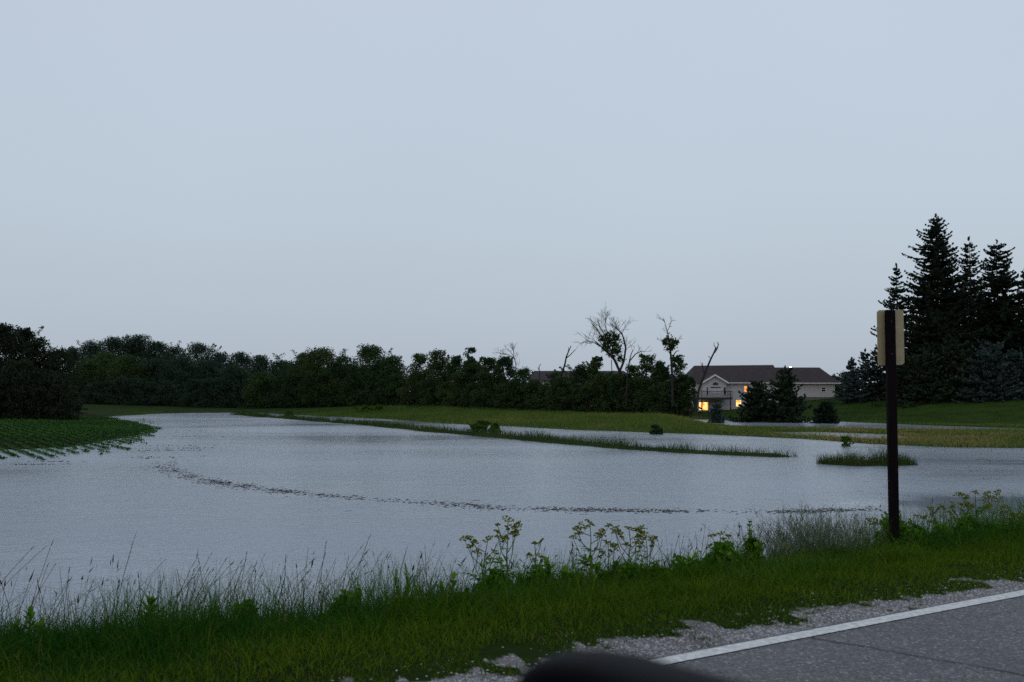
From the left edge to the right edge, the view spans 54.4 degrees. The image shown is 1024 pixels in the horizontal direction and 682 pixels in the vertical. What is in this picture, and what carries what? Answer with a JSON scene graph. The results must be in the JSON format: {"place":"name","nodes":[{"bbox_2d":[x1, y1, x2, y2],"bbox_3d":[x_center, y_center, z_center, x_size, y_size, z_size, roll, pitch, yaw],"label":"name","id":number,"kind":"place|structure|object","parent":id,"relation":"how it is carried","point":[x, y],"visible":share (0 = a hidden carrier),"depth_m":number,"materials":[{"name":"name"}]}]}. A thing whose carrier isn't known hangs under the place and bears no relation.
{"place":"outdoors","nodes":[
{"label":"outdoors","id":0,"kind":"place"},
{"bbox_2d":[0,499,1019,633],"bbox_3d":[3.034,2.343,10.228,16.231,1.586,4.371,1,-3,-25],"label":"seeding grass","id":1,"kind":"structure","parent":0,"point":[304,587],"depth_m":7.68,"materials":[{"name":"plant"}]},
{"bbox_2d":[0,413,1023,631],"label":"water","id":2,"kind":"structure","parent":0,"point":[83,509],"depth_m":30.96,"materials":[{"name":"grey liquid"}]},
{"bbox_2d":[35,436,880,514],"bbox_3d":[-10.788,5.640,46.387,56.563,0.018,18.693,-3,-4,44],"label":"floating debris","id":3,"kind":"object","parent":2,"relation":"on","point":[453,504],"visible":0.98,"depth_m":28.72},
{"bbox_2d":[0,392,1023,681],"bbox_3d":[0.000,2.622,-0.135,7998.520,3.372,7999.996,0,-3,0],"label":"ground","id":4,"kind":"structure","parent":0,"point":[502,650],"depth_m":6.33,"materials":[{"name":"plant"}]},
{"bbox_2d":[0,322,43,376],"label":"broadleaf tree","id":5,"kind":"object","parent":4,"relation":"on","point":[9,343],"visible":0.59,"depth_m":117.32,"materials":[{"name":"green plant"}]},
{"bbox_2d":[0,356,49,407],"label":"broadleaf tree","id":6,"kind":"object","parent":4,"relation":"on","point":[23,377],"visible":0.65,"depth_m":111.04,"materials":[{"name":"green plant"}]},
{"bbox_2d":[19,370,79,404],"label":"broadleaf tree","id":7,"kind":"object","parent":4,"relation":"on","point":[49,376],"visible":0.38,"depth_m":111.29,"materials":[{"name":"green plant"}]},
{"bbox_2d":[20,335,79,407],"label":"broadleaf tree","id":8,"kind":"object","parent":4,"relation":"on","point":[37,352],"visible":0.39,"depth_m":117.81,"materials":[{"name":"green plant"}]},
{"bbox_2d":[30,345,99,416],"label":"broadleaf tree","id":9,"kind":"object","parent":4,"relation":"on","point":[64,356],"visible":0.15,"depth_m":120.11,"materials":[{"name":"green plant"}]},
{"bbox_2d":[57,390,87,419],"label":"bush","id":10,"kind":"object","parent":4,"relation":"on","point":[70,397],"visible":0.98,"depth_m":107.78,"materials":[{"name":"green plant"}]},
{"bbox_2d":[0,416,161,460],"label":"crop rows","id":11,"kind":"object","parent":4,"relation":"on","point":[98,420],"visible":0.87,"depth_m":74.23,"materials":[{"name":"green plant"}]},
{"bbox_2d":[66,338,110,386],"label":"broadleaf tree","id":12,"kind":"object","parent":4,"relation":"on","point":[89,346],"visible":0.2,"depth_m":220.84,"materials":[{"name":"green plant"}]},
{"bbox_2d":[72,362,105,400],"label":"broadleaf tree","id":13,"kind":"object","parent":4,"relation":"on","point":[84,367],"visible":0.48,"depth_m":187.09,"materials":[{"name":"green plant"}]},
{"bbox_2d":[78,382,102,403],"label":"bush","id":14,"kind":"object","parent":4,"relation":"on","point":[90,387],"visible":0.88,"depth_m":183.52,"materials":[{"name":"green plant"}]},
{"bbox_2d":[73,350,126,402],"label":"broadleaf tree","id":15,"kind":"object","parent":4,"relation":"on","point":[111,356],"visible":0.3,"depth_m":189.04,"materials":[{"name":"green plant"}]},
{"bbox_2d":[92,379,119,403],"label":"bush","id":16,"kind":"object","parent":4,"relation":"on","point":[108,391],"visible":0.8,"depth_m":182.83,"materials":[{"name":"green plant"}]},
{"bbox_2d":[88,335,133,377],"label":"broadleaf tree","id":17,"kind":"object","parent":4,"relation":"on","point":[112,345],"visible":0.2,"depth_m":218.95,"materials":[{"name":"green plant"}]},
{"bbox_2d":[105,375,138,404],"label":"bush","id":18,"kind":"object","parent":4,"relation":"on","point":[120,395],"visible":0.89,"depth_m":181.69,"materials":[{"name":"green plant"}]},
{"bbox_2d":[89,353,156,403],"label":"broadleaf tree","id":19,"kind":"object","parent":4,"relation":"on","point":[129,362],"visible":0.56,"depth_m":186.63,"materials":[{"name":"green plant"}]},
{"bbox_2d":[113,333,152,376],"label":"broadleaf tree","id":20,"kind":"object","parent":4,"relation":"on","point":[140,338],"visible":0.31,"depth_m":221.17,"materials":[{"name":"green plant"}]},
{"bbox_2d":[131,340,181,377],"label":"broadleaf tree","id":21,"kind":"object","parent":4,"relation":"on","point":[157,350],"visible":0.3,"depth_m":218.96,"materials":[{"name":"green plant"}]},
{"bbox_2d":[130,357,183,403],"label":"broadleaf tree","id":22,"kind":"object","parent":4,"relation":"on","point":[154,363],"visible":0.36,"depth_m":188.91,"materials":[{"name":"green plant"}]},
{"bbox_2d":[147,354,218,403],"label":"broadleaf tree","id":23,"kind":"object","parent":4,"relation":"on","point":[176,374],"visible":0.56,"depth_m":186.75,"materials":[{"name":"green plant"}]},
{"bbox_2d":[171,341,227,390],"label":"broadleaf tree","id":24,"kind":"object","parent":4,"relation":"on","point":[197,350],"visible":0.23,"depth_m":203.99,"materials":[{"name":"green plant"}]},
{"bbox_2d":[214,351,253,379],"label":"broadleaf tree","id":25,"kind":"object","parent":4,"relation":"on","point":[241,358],"visible":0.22,"depth_m":199.24,"materials":[{"name":"green plant"}]},
{"bbox_2d":[209,363,259,406],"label":"broadleaf tree","id":26,"kind":"object","parent":4,"relation":"on","point":[239,373],"visible":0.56,"depth_m":178.88,"materials":[{"name":"green plant"}]},
{"bbox_2d":[220,383,248,407],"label":"bush","id":27,"kind":"object","parent":4,"relation":"on","point":[236,395],"visible":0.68,"depth_m":175.88,"materials":[{"name":"green plant"}]},
{"bbox_2d":[238,370,277,407],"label":"broadleaf tree","id":28,"kind":"object","parent":4,"relation":"on","point":[258,377],"visible":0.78,"depth_m":168.55,"materials":[{"name":"green plant"}]},
{"bbox_2d":[245,354,281,399],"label":"broadleaf tree","id":29,"kind":"object","parent":4,"relation":"on","point":[262,360],"visible":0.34,"depth_m":195.10,"materials":[{"name":"green plant"}]},
{"bbox_2d":[258,373,291,407],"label":"bush","id":30,"kind":"object","parent":4,"relation":"on","point":[277,382],"visible":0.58,"depth_m":166.45,"materials":[{"name":"green plant"}]},
{"bbox_2d":[272,350,317,406],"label":"broadleaf tree","id":31,"kind":"object","parent":4,"relation":"on","point":[296,370],"visible":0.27,"depth_m":166.21,"materials":[{"name":"green plant"}]},
{"bbox_2d":[287,346,357,405],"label":"broadleaf tree","id":32,"kind":"object","parent":4,"relation":"on","point":[317,355],"visible":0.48,"depth_m":163.47,"materials":[{"name":"green plant"}]},
{"bbox_2d":[316,355,362,405],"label":"broadleaf tree","id":33,"kind":"object","parent":4,"relation":"on","point":[335,367],"visible":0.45,"depth_m":161.04,"materials":[{"name":"green plant"}]},
{"bbox_2d":[340,343,400,398],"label":"broadleaf tree","id":34,"kind":"object","parent":4,"relation":"on","point":[368,354],"visible":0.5,"depth_m":157.92,"materials":[{"name":"green plant"}]},
{"bbox_2d":[364,354,408,404],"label":"broadleaf tree","id":35,"kind":"object","parent":4,"relation":"on","point":[390,366],"visible":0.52,"depth_m":154.94,"materials":[{"name":"green plant"}]},
{"bbox_2d":[376,373,410,405],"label":"bush","id":36,"kind":"object","parent":4,"relation":"on","point":[395,378],"visible":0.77,"depth_m":150.01,"materials":[{"name":"green plant"}]},
{"bbox_2d":[396,370,432,405],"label":"bush","id":37,"kind":"object","parent":4,"relation":"on","point":[414,375],"visible":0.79,"depth_m":147.94,"materials":[{"name":"green plant"}]},
{"bbox_2d":[402,353,434,401],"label":"broadleaf tree","id":38,"kind":"object","parent":4,"relation":"on","point":[420,359],"visible":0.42,"depth_m":151.25,"materials":[{"name":"green plant"}]},
{"bbox_2d":[413,377,441,406],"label":"bush","id":39,"kind":"object","parent":4,"relation":"on","point":[425,394],"visible":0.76,"depth_m":145.51,"materials":[{"name":"green plant"}]},
{"bbox_2d":[415,348,456,404],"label":"broadleaf tree","id":40,"kind":"object","parent":4,"relation":"on","point":[439,361],"visible":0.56,"depth_m":147.98,"materials":[{"name":"green plant"}]},
{"bbox_2d":[439,355,464,405],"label":"broadleaf tree","id":41,"kind":"object","parent":4,"relation":"on","point":[454,362],"visible":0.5,"depth_m":144.18,"materials":[{"name":"green plant"}]},
{"bbox_2d":[443,371,470,406],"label":"bush","id":42,"kind":"object","parent":4,"relation":"on","point":[456,383],"visible":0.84,"depth_m":139.90,"materials":[{"name":"green plant"}]},
{"bbox_2d":[453,346,482,406],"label":"broadleaf tree","id":43,"kind":"object","parent":4,"relation":"on","point":[468,364],"visible":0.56,"depth_m":141.21,"materials":[{"name":"green plant"}]},
{"bbox_2d":[455,382,488,408],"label":"bush","id":44,"kind":"object","parent":4,"relation":"on","point":[472,386],"visible":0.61,"depth_m":136.68,"materials":[{"name":"green plant"}]},
{"bbox_2d":[458,535,506,592],"bbox_3d":[-0.242,2.051,8.409,0.624,0.862,0.434,1,-3,-23],"label":"wild parsnip","id":45,"kind":"object","parent":4,"relation":"on","point":[466,537],"visible":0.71,"depth_m":8.33,"materials":[{"name":"green plant"}]},
{"bbox_2d":[469,371,501,408],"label":"bush","id":46,"kind":"object","parent":4,"relation":"on","point":[488,379],"visible":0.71,"depth_m":134.44,"materials":[{"name":"green plant"}]},
{"bbox_2d":[468,356,505,401],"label":"broadleaf tree","id":47,"kind":"object","parent":4,"relation":"on","point":[489,362],"visible":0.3,"depth_m":137.94,"materials":[{"name":"green plant"}]},
{"bbox_2d":[473,566,513,599],"bbox_3d":[-0.154,1.985,7.833,0.382,0.429,0.362,0,-3,0],"label":"leafy bush","id":48,"kind":"object","parent":4,"relation":"on","point":[492,578],"visible":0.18,"depth_m":7.80,"materials":[{"name":"green plant"}]},
{"bbox_2d":[480,515,524,578],"bbox_3d":[-0.032,1.837,8.030,0.383,0.864,0.505,-1,-3,22],"label":"wild parsnip","id":49,"kind":"object","parent":4,"relation":"on","point":[514,533],"visible":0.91,"depth_m":8.01,"materials":[{"name":"green plant"}]},
{"bbox_2d":[489,356,517,408],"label":"broadleaf tree","id":50,"kind":"object","parent":4,"relation":"on","point":[505,363],"visible":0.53,"depth_m":134.83,"materials":[{"name":"green plant"}]},
{"bbox_2d":[0,491,1023,681],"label":"verge grass","id":51,"kind":"structure","parent":4,"relation":"on","point":[84,645],"depth_m":6.47,"materials":[{"name":"plant"}]},
{"bbox_2d":[497,379,526,410],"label":"bush","id":52,"kind":"object","parent":4,"relation":"on","point":[512,387],"visible":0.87,"depth_m":130.18,"materials":[{"name":"green plant"}]},
{"bbox_2d":[228,410,797,456],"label":"grass strip","id":53,"kind":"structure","parent":4,"relation":"on","point":[421,427],"depth_m":68.01,"materials":[{"name":"plant"}]},
{"bbox_2d":[504,366,536,409],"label":"broadleaf tree","id":54,"kind":"object","parent":4,"relation":"on","point":[523,373],"visible":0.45,"depth_m":131.27,"materials":[{"name":"green plant"}]},
{"bbox_2d":[515,379,543,410],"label":"bush","id":55,"kind":"object","parent":4,"relation":"on","point":[533,386],"visible":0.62,"depth_m":127.33,"materials":[{"name":"green plant"}]},
{"bbox_2d":[535,375,570,411],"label":"bush","id":56,"kind":"object","parent":4,"relation":"on","point":[559,383],"visible":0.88,"depth_m":122.47,"materials":[{"name":"green plant"}]},
{"bbox_2d":[115,403,1023,447],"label":"meadow grass","id":57,"kind":"structure","parent":4,"relation":"on","point":[447,413],"depth_m":90.91,"materials":[{"name":"plant"}]},
{"bbox_2d":[556,383,589,411],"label":"bush","id":58,"kind":"object","parent":4,"relation":"on","point":[571,395],"visible":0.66,"depth_m":121.15,"materials":[{"name":"green plant"}]},
{"bbox_2d":[554,363,593,409],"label":"broadleaf tree","id":59,"kind":"object","parent":4,"relation":"on","point":[580,370],"visible":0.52,"depth_m":123.94,"materials":[{"name":"green plant"}]},
{"bbox_2d":[558,519,612,576],"bbox_3d":[0.635,1.964,8.525,0.378,0.879,0.457,2,-4,-34],"label":"wild parsnip","id":60,"kind":"object","parent":4,"relation":"on","point":[596,533],"visible":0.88,"depth_m":8.53,"materials":[{"name":"green plant"}]},
{"bbox_2d":[573,383,599,411],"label":"bush","id":61,"kind":"object","parent":4,"relation":"on","point":[585,395],"visible":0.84,"depth_m":118.94,"materials":[{"name":"green plant"}]},
{"bbox_2d":[582,356,613,408],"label":"broadleaf tree","id":62,"kind":"object","parent":4,"relation":"on","point":[594,365],"visible":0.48,"depth_m":122.39,"materials":[{"name":"green plant"}]},
{"bbox_2d":[581,374,622,412],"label":"bush","id":63,"kind":"object","parent":4,"relation":"on","point":[598,380],"visible":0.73,"depth_m":118.06,"materials":[{"name":"green plant"}]},
{"bbox_2d":[573,303,637,405],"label":"dead tree","id":64,"kind":"object","parent":4,"relation":"on","point":[605,339],"visible":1,"depth_m":116.96,"materials":[{"name":"brown plant"}]},
{"bbox_2d":[600,373,636,412],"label":"bush","id":65,"kind":"object","parent":4,"relation":"on","point":[616,380],"visible":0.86,"depth_m":116.39,"materials":[{"name":"green plant"}]},
{"bbox_2d":[597,558,645,586],"bbox_3d":[0.908,2.029,8.298,0.518,0.440,0.510,0,-3,0],"label":"leafy bush","id":66,"kind":"object","parent":4,"relation":"on","point":[628,569],"visible":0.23,"depth_m":8.21,"materials":[{"name":"green plant"}]},
{"bbox_2d":[606,525,650,567],"bbox_3d":[0.982,1.948,8.459,0.407,0.785,0.615,-1,-3,27],"label":"wild parsnip","id":67,"kind":"object","parent":4,"relation":"on","point":[618,530],"visible":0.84,"depth_m":8.51,"materials":[{"name":"green plant"}]},
{"bbox_2d":[616,377,646,412],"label":"bush","id":68,"kind":"object","parent":4,"relation":"on","point":[633,385],"visible":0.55,"depth_m":114.88,"materials":[{"name":"green plant"}]},
{"bbox_2d":[630,353,656,410],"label":"broadleaf tree","id":69,"kind":"object","parent":4,"relation":"on","point":[645,360],"visible":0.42,"depth_m":116.18,"materials":[{"name":"green plant"}]},
{"bbox_2d":[627,377,670,413],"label":"bush","id":70,"kind":"object","parent":4,"relation":"on","point":[646,383],"visible":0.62,"depth_m":112.90,"materials":[{"name":"green plant"}]},
{"bbox_2d":[644,360,670,413],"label":"broadleaf tree","id":71,"kind":"object","parent":4,"relation":"on","point":[658,371],"visible":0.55,"depth_m":114.08,"materials":[{"name":"green plant"}]},
{"bbox_2d":[641,381,674,414],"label":"bush","id":72,"kind":"object","parent":4,"relation":"on","point":[666,394],"visible":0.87,"depth_m":111.18,"materials":[{"name":"green plant"}]},
{"bbox_2d":[657,315,680,405],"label":"dead tree","id":73,"kind":"object","parent":4,"relation":"on","point":[666,340],"visible":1,"depth_m":109.97,"materials":[{"name":"brown plant"}]},
{"bbox_2d":[669,354,691,416],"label":"broadleaf tree","id":74,"kind":"object","parent":4,"relation":"on","point":[678,360],"visible":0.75,"depth_m":111.99,"materials":[{"name":"green plant"}]},
{"bbox_2d":[680,376,701,417],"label":"broadleaf tree","id":75,"kind":"object","parent":4,"relation":"on","point":[693,394],"visible":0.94,"depth_m":110.47,"materials":[{"name":"green plant"}]},
{"bbox_2d":[701,540,752,572],"bbox_3d":[1.946,2.036,8.894,0.619,0.484,0.510,0,-3,0],"label":"leafy bush","id":76,"kind":"object","parent":4,"relation":"on","point":[718,551],"visible":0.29,"depth_m":8.86,"materials":[{"name":"green plant"}]},
{"bbox_2d":[725,380,779,422],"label":"pine tree","id":77,"kind":"object","parent":4,"relation":"on","point":[755,398],"visible":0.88,"depth_m":106.10,"materials":[{"name":"green plant"}]},
{"bbox_2d":[740,535,765,568],"bbox_3d":[2.208,2.025,9.101,0.272,0.511,0.334,2,-4,-35],"label":"leafy bush","id":78,"kind":"object","parent":4,"relation":"on","point":[756,544],"visible":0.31,"depth_m":9.06,"materials":[{"name":"green plant"}]},
{"bbox_2d":[686,365,840,412],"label":"ranch house","id":79,"kind":"structure","parent":4,"relation":"on","point":[722,384],"depth_m":150.17,"materials":[{"name":"plastic"}]},
{"bbox_2d":[758,365,812,422],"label":"pine tree","id":80,"kind":"object","parent":4,"relation":"on","point":[790,411],"visible":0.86,"depth_m":105.14,"materials":[{"name":"green plant"}]},
{"bbox_2d":[808,401,840,423],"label":"young conifer","id":81,"kind":"object","parent":4,"relation":"on","point":[825,411],"visible":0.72,"depth_m":102.26,"materials":[{"name":"green plant"}]},
{"bbox_2d":[832,357,873,403],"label":"spruce tree","id":82,"kind":"object","parent":4,"relation":"on","point":[850,395],"visible":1,"depth_m":127.53,"materials":[{"name":"green plant"}]},
{"bbox_2d":[692,398,1023,424],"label":"lawn grass","id":83,"kind":"structure","parent":4,"relation":"on","point":[733,414],"depth_m":111.34,"materials":[{"name":"plant"}]},
{"bbox_2d":[812,442,918,466],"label":"island grass","id":84,"kind":"structure","parent":4,"relation":"on","point":[849,459],"depth_m":44.60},
{"bbox_2d":[861,344,885,400],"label":"spruce tree","id":85,"kind":"object","parent":4,"relation":"on","point":[873,376],"visible":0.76,"depth_m":128.57,"materials":[{"name":"green plant"}]},
{"bbox_2d":[861,263,917,400],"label":"spruce tree","id":86,"kind":"object","parent":4,"relation":"on","point":[894,296],"visible":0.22,"depth_m":128.16,"materials":[{"name":"green plant"}]},
{"bbox_2d":[877,310,903,545],"bbox_3d":[3.883,1.158,10.076,0.305,2.972,0.101,1,-3,-12],"label":"signpost","id":87,"kind":"object","parent":4,"relation":"on","point":[890,339],"visible":0.77,"depth_m":10.07,"materials":[{"name":"brown wood"}]},
{"bbox_2d":[868,351,922,405],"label":"spruce tree","id":88,"kind":"object","parent":4,"relation":"on","point":[902,372],"visible":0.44,"depth_m":119.37,"materials":[{"name":"green plant"}]},
{"bbox_2d":[871,510,927,545],"bbox_3d":[3.999,2.036,10.291,0.640,0.585,0.572,0,-3,0],"label":"leafy bush","id":89,"kind":"object","parent":4,"relation":"on","point":[901,524],"visible":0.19,"depth_m":10.25,"materials":[{"name":"green plant"}]},
{"bbox_2d":[897,348,961,407],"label":"spruce tree","id":90,"kind":"object","parent":4,"relation":"on","point":[922,396],"visible":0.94,"depth_m":117.22,"materials":[{"name":"green plant"}]},
{"bbox_2d":[904,311,976,392],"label":"spruce tree","id":91,"kind":"object","parent":4,"relation":"on","point":[935,323],"visible":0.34,"depth_m":120.60,"materials":[{"name":"green plant"}]},
{"bbox_2d":[890,214,999,394],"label":"spruce tree","id":92,"kind":"object","parent":4,"relation":"on","point":[939,280],"visible":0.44,"depth_m":123.53,"materials":[{"name":"green plant"}]},
{"bbox_2d":[924,335,977,401],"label":"spruce tree","id":93,"kind":"object","parent":4,"relation":"on","point":[950,381],"visible":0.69,"depth_m":117.21,"materials":[{"name":"green plant"}]},
{"bbox_2d":[950,236,988,353],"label":"spruce tree","id":94,"kind":"object","parent":4,"relation":"on","point":[966,261],"visible":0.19,"depth_m":130.48,"materials":[{"name":"green plant"}]},
{"bbox_2d":[953,489,1003,524],"bbox_3d":[5.177,2.037,11.043,0.527,0.802,0.495,0,-3,0],"label":"wild parsnip","id":95,"kind":"object","parent":4,"relation":"on","point":[975,493],"visible":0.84,"depth_m":11.03,"materials":[{"name":"green plant"}]},
{"bbox_2d":[949,339,1023,402],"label":"spruce tree","id":96,"kind":"object","parent":4,"relation":"on","point":[990,385],"visible":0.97,"depth_m":113.83,"materials":[{"name":"green plant"}]},
{"bbox_2d":[960,239,1023,381],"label":"spruce tree","id":97,"kind":"object","parent":4,"relation":"on","point":[996,311],"visible":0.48,"depth_m":124.35,"materials":[{"name":"green plant"}]},
{"bbox_2d":[994,271,1023,386],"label":"spruce tree","id":98,"kind":"object","parent":4,"relation":"on","point":[1021,311],"visible":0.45,"depth_m":122.19,"materials":[{"name":"green plant"}]},
{"bbox_2d":[997,347,1023,399],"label":"spruce tree","id":99,"kind":"object","parent":4,"relation":"on","point":[1017,360],"visible":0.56,"depth_m":115.70,"materials":[{"name":"green plant"}]},
{"bbox_2d":[0,485,1023,656],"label":"bank grass","id":100,"kind":"structure","parent":0,"point":[404,579],"depth_m":7.80,"materials":[{"name":"plant"}]},
{"bbox_2d":[0,0,1023,389],"label":"sky","id":101,"kind":"structure","parent":0,"point":[255,177],"materials":[{"name":"blue"}]},
{"bbox_2d":[331,571,1023,681],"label":"gravel","id":102,"kind":"structure","parent":0,"point":[759,635],"depth_m":5.89,"materials":[{"name":"gravel"}]},
{"bbox_2d":[702,500,892,560],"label":"wispy grass","id":103,"kind":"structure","parent":0,"point":[813,531],"depth_m":9.75,"materials":[{"name":"plant"}]},
{"bbox_2d":[654,589,1023,681],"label":"road","id":104,"kind":"structure","parent":0,"point":[988,635],"depth_m":5.32,"materials":[{"name":"asphalt"}]},
{"bbox_2d":[518,649,738,681],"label":"car","id":105,"kind":"object","parent":104,"relation":"on","point":[597,665],"visible":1,"depth_m":0.58,"materials":[{"name":"black paint"}]},
{"bbox_2d":[657,590,1023,662],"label":"edge line","id":106,"kind":"object","parent":104,"relation":"on","point":[765,641],"visible":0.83,"depth_m":5.84,"materials":[{"name":"paint"}]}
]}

